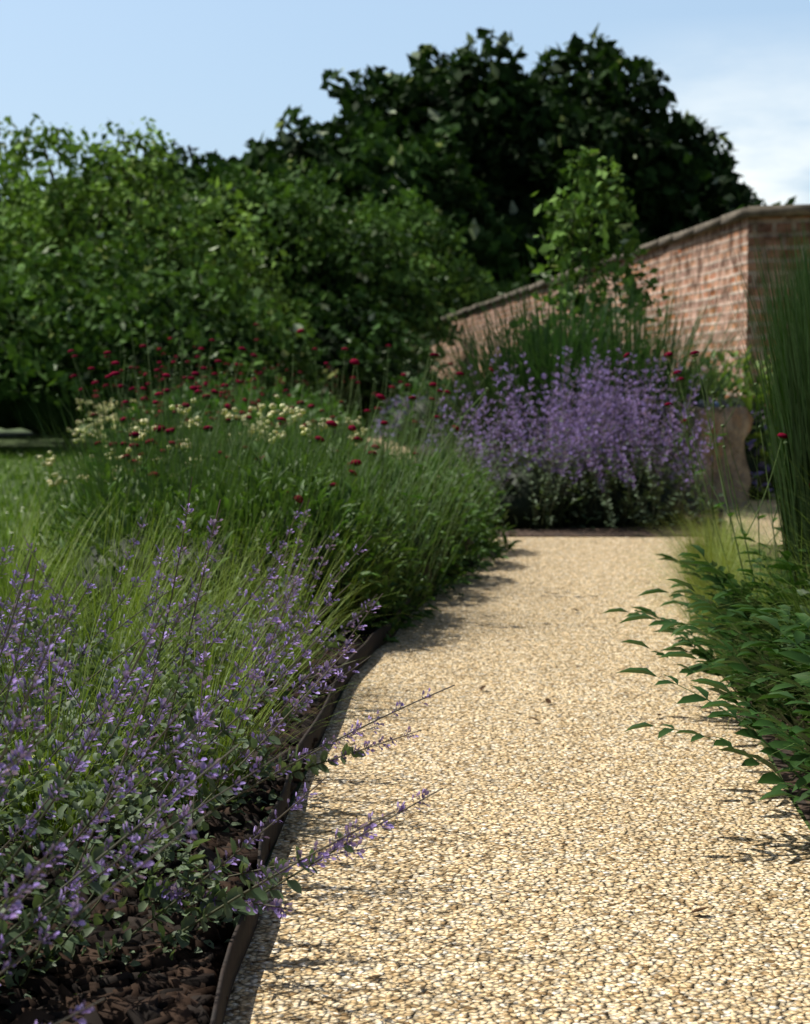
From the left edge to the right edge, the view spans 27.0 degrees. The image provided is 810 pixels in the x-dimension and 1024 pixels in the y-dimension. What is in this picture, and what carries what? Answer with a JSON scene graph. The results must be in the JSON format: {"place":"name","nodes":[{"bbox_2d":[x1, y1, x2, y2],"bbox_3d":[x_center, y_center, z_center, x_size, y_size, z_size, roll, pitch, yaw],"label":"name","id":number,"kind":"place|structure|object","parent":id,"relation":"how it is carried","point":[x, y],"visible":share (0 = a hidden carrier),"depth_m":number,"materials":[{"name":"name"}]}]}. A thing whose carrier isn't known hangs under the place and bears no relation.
{"place":"outdoors","nodes":[
{"label":"outdoors","id":0,"kind":"place"},
{"bbox_2d":[0,444,96,601],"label":"lawn grass","id":1,"kind":"structure","parent":0,"point":[16,475],"depth_m":13.05,"materials":[{"name":"green plant"}]},
{"bbox_2d":[0,582,436,979],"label":"bed soil","id":2,"kind":"structure","parent":0,"point":[225,944],"depth_m":3.38,"materials":[{"name":"brown soil"}]},
{"bbox_2d":[0,725,160,834],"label":"broad leaves","id":3,"kind":"object","parent":2,"relation":"on","point":[58,739],"visible":0.06,"depth_m":3.08,"materials":[{"name":"green plant"}]},
{"bbox_2d":[38,395,368,502],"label":"cream flowers","id":4,"kind":"object","parent":2,"relation":"on","point":[285,408],"visible":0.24,"depth_m":7.03,"materials":[{"name":"beige plant"}]},
{"bbox_2d":[0,472,425,1013],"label":"sesleria grass tufts","id":5,"kind":"object","parent":2,"relation":"on","point":[118,643],"visible":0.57,"depth_m":3.22,"materials":[{"name":"green plant"}]},
{"bbox_2d":[0,582,434,1023],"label":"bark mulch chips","id":6,"kind":"object","parent":2,"relation":"on","point":[180,987],"visible":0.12,"depth_m":2.32,"materials":[{"name":"brown wood"}]},
{"bbox_2d":[0,477,454,1023],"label":"catmint","id":7,"kind":"object","parent":6,"relation":"on","point":[52,909],"depth_m":2.47,"materials":[{"name":"purple plant"}]},
{"bbox_2d":[56,322,492,554],"bbox_3d":[-1.292,-0.856,14.440,2.678,1.220,18.546,0,4,-4],"label":"knautia","id":8,"kind":"object","parent":2,"relation":"on","point":[138,392],"visible":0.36,"depth_m":6.96,"materials":[{"name":"green plant"}]},
{"bbox_2d":[68,323,809,502],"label":"red flowers","id":9,"kind":"object","parent":8,"relation":"on","point":[350,427],"visible":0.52,"depth_m":6.88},
{"bbox_2d":[0,366,555,654],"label":"border foliage","id":10,"kind":"object","parent":2,"relation":"on","point":[450,539],"visible":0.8,"depth_m":5.65,"materials":[{"name":"green plant"}]},
{"bbox_2d":[0,23,795,450],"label":"trees","id":11,"kind":"object","parent":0,"point":[386,207],"depth_m":30.70,"materials":[{"name":"green plant"}]},
{"bbox_2d":[0,418,809,878],"bbox_3d":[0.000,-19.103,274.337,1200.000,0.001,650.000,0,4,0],"label":"lawn","id":12,"kind":"structure","parent":0,"point":[18,438],"depth_m":20.84,"materials":[{"name":"green plant"}]},
{"bbox_2d":[0,0,809,205],"label":"sky","id":13,"kind":"structure","parent":0,"point":[212,75],"materials":[{"name":"blue"}]},
{"bbox_2d":[223,546,809,1023],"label":"gravel path","id":14,"kind":"structure","parent":0,"point":[577,854],"depth_m":2.99,"materials":[{"name":"beige gravel"}]},
{"bbox_2d":[210,578,434,1023],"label":"steel edging","id":15,"kind":"object","parent":14,"relation":"on","point":[240,940],"visible":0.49,"depth_m":2.98,"materials":[{"name":"brown metal"}]},
{"bbox_2d":[480,609,708,912],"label":"fallen leaves","id":16,"kind":"object","parent":14,"relation":"on","point":[548,700],"visible":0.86,"depth_m":4.04,"materials":[{"name":"plant"}]},
{"bbox_2d":[407,446,727,535],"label":"bed soil","id":17,"kind":"structure","parent":0,"point":[597,531],"depth_m":9.48,"materials":[{"name":"brown soil"}]},
{"bbox_2d":[416,338,721,530],"bbox_3d":[0.979,-0.518,10.132,1.752,1.170,2.131,1,4,8],"label":"lavender bush","id":18,"kind":"object","parent":17,"relation":"on","point":[628,400],"depth_m":9.69,"materials":[{"name":"purple plant"}]},
{"bbox_2d":[357,256,783,529],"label":"bed plants","id":19,"kind":"object","parent":17,"relation":"on","point":[540,353],"depth_m":11.11,"materials":[{"name":"green plant"}]},
{"bbox_2d":[666,407,752,509],"bbox_3d":[2.023,-0.362,11.298,0.517,0.687,0.363,-2,5,-28],"label":"standing stone","id":20,"kind":"object","parent":17,"relation":"on","point":[741,419],"visible":0.63,"depth_m":11.19,"materials":[{"name":"stone"}]},
{"bbox_2d":[697,400,719,406],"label":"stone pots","id":21,"kind":"object","parent":20,"relation":"on","point":[716,404],"visible":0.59,"depth_m":11.24,"materials":[{"name":"grey stone"}]},
{"bbox_2d":[354,431,784,545],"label":"gravel yard","id":22,"kind":"structure","parent":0,"point":[580,540],"depth_m":9.04,"materials":[{"name":"beige gravel"}]},
{"bbox_2d":[431,218,747,399],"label":"long brick wall","id":23,"kind":"structure","parent":22,"relation":"on","point":[702,263],"depth_m":15.74,"materials":[{"name":"brown brick"}]},
{"bbox_2d":[441,208,780,320],"bbox_3d":[1.893,-3.345,25.762,0.471,0.087,23.662,0,4,-6],"label":"wall coping","id":24,"kind":"object","parent":23,"relation":"on","point":[733,217],"visible":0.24,"depth_m":16.54,"materials":[{"name":"stone"}]},
{"bbox_2d":[746,216,809,411],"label":"brick wall","id":25,"kind":"structure","parent":22,"relation":"on","point":[767,228],"depth_m":14.04,"materials":[{"name":"brown brick"}]},
{"bbox_2d":[748,204,809,215],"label":"wall coping","id":26,"kind":"object","parent":25,"relation":"on","point":[782,210],"visible":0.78,"depth_m":13.92,"materials":[{"name":"stone"}]},
{"bbox_2d":[687,544,809,822],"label":"bed soil","id":27,"kind":"structure","parent":0,"point":[803,805],"depth_m":3.53,"materials":[{"name":"brown soil"}]},
{"bbox_2d":[602,203,809,859],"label":"border plants","id":28,"kind":"object","parent":27,"relation":"on","point":[762,651],"visible":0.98,"depth_m":4.25,"materials":[{"name":"green plant"}]},
{"bbox_2d":[626,327,795,604],"bbox_3d":[1.215,-0.142,5.760,0.866,1.051,2.808,0,4,0],"label":"knautia","id":29,"kind":"object","parent":27,"relation":"on","point":[716,506],"visible":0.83,"depth_m":5.25,"materials":[{"name":"green plant"}]}
]}

